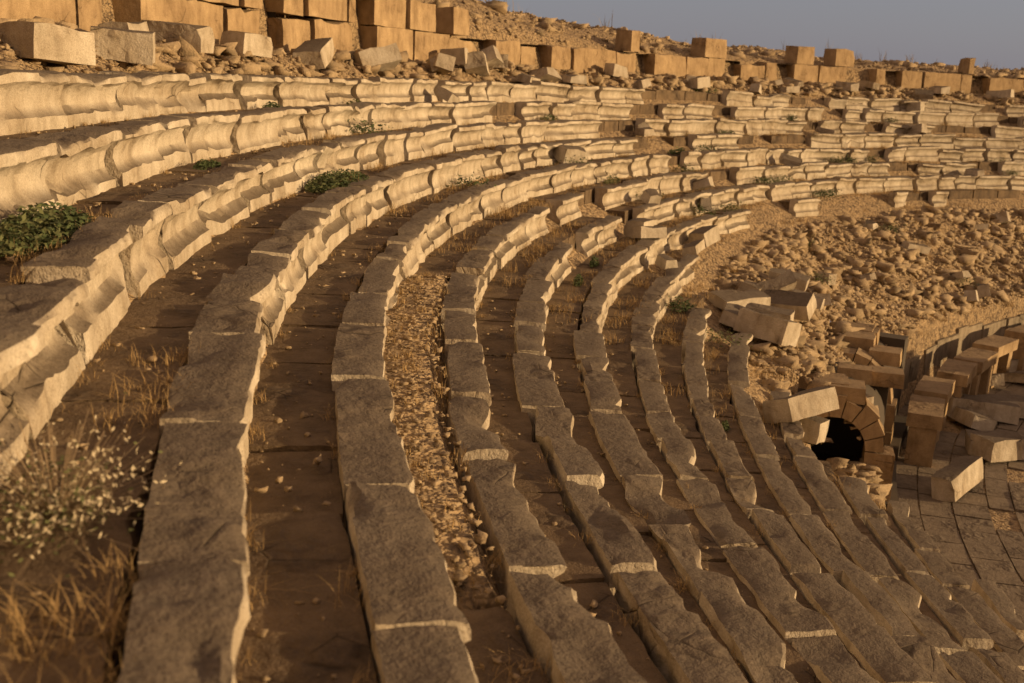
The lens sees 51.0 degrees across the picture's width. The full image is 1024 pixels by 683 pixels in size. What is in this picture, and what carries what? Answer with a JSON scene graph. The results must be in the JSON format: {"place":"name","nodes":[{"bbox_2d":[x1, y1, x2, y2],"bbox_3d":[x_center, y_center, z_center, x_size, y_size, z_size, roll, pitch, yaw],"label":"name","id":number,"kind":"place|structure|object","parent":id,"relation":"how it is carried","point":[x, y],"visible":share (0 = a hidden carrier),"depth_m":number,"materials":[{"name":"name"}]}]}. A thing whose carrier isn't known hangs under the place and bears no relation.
{"place":"outdoors","nodes":[
{"label":"outdoors","id":0,"kind":"place"},
{"bbox_2d":[0,0,1023,609],"bbox_3d":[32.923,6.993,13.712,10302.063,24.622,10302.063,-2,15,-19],"label":"terrain","id":1,"kind":"structure","parent":0,"point":[766,216],"depth_m":28.11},
{"bbox_2d":[0,0,1003,580],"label":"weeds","id":2,"kind":"object","parent":1,"relation":"on","point":[52,482],"visible":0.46,"depth_m":3.69,"materials":[{"name":"brown"}]},
{"bbox_2d":[0,101,1009,431],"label":"weeds","id":3,"kind":"object","parent":1,"relation":"on","point":[86,217],"visible":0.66,"depth_m":13.97,"materials":[{"name":"green plant"}]},
{"bbox_2d":[0,0,1023,682],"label":"rubble stones","id":4,"kind":"object","parent":1,"relation":"on","point":[818,346],"visible":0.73,"depth_m":28.36,"materials":[{"name":"beige stone"}]},
{"bbox_2d":[0,68,1023,682],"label":"stone seating tiers","id":5,"kind":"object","parent":1,"relation":"on","point":[64,310],"depth_m":9.30,"materials":[{"name":"stone"}]},
{"bbox_2d":[0,89,1023,682],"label":"tread slabs","id":6,"kind":"structure","parent":1,"relation":"on","point":[306,551],"depth_m":6.41,"materials":[{"name":"brown stone"}]},
{"bbox_2d":[0,415,181,558],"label":"flowers","id":7,"kind":"object","parent":6,"relation":"on","point":[64,519],"visible":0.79,"depth_m":3.58,"materials":[{"name":"beige plant"}]},
{"bbox_2d":[0,20,1023,501],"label":"fallen blocks","id":8,"kind":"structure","parent":1,"relation":"on","point":[774,306],"depth_m":22.97,"materials":[{"name":"stone"}]},
{"bbox_2d":[0,0,1023,93],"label":"wall","id":9,"kind":"structure","parent":1,"relation":"on","point":[405,25],"depth_m":27.52,"materials":[{"name":"stone"}]},
{"bbox_2d":[0,109,1023,682],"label":"dry grass","id":10,"kind":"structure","parent":1,"relation":"on","point":[112,615],"depth_m":8.03,"materials":[{"name":"brown plant"}]},
{"bbox_2d":[0,86,1023,585],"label":"weeds","id":11,"kind":"object","parent":1,"relation":"on","point":[60,216],"visible":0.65,"depth_m":6.12,"materials":[{"name":"green plant"}]},
{"bbox_2d":[241,8,988,77],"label":"wall niches","id":12,"kind":"object","parent":1,"relation":"on","point":[271,14],"depth_m":30.46,"materials":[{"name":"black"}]},
{"bbox_2d":[798,321,904,501],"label":"vault arches","id":13,"kind":"structure","parent":1,"relation":"on","point":[873,356],"depth_m":21.56,"materials":[{"name":"stone"}]},
{"bbox_2d":[797,325,908,507],"bbox_3d":[7.137,1.513,23.232,2.830,2.310,6.971,8,15,21],"label":"tunnel opening","id":14,"kind":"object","parent":1,"relation":"on","point":[846,444],"depth_m":22.59,"materials":[{"name":"brown"}]},
{"bbox_2d":[896,382,1023,622],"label":"walkway paving","id":15,"kind":"structure","parent":1,"relation":"on","point":[995,558],"depth_m":20.53,"materials":[{"name":"brown stone"}]},
{"bbox_2d":[901,313,1023,576],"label":"low curved wall","id":16,"kind":"structure","parent":1,"relation":"on","point":[962,339],"depth_m":30.73,"materials":[{"name":"stone"}]},
{"bbox_2d":[904,325,1023,467],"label":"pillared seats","id":17,"kind":"object","parent":1,"relation":"on","point":[975,367],"visible":0.98,"depth_m":26.26,"materials":[{"name":"stone"}]}
]}

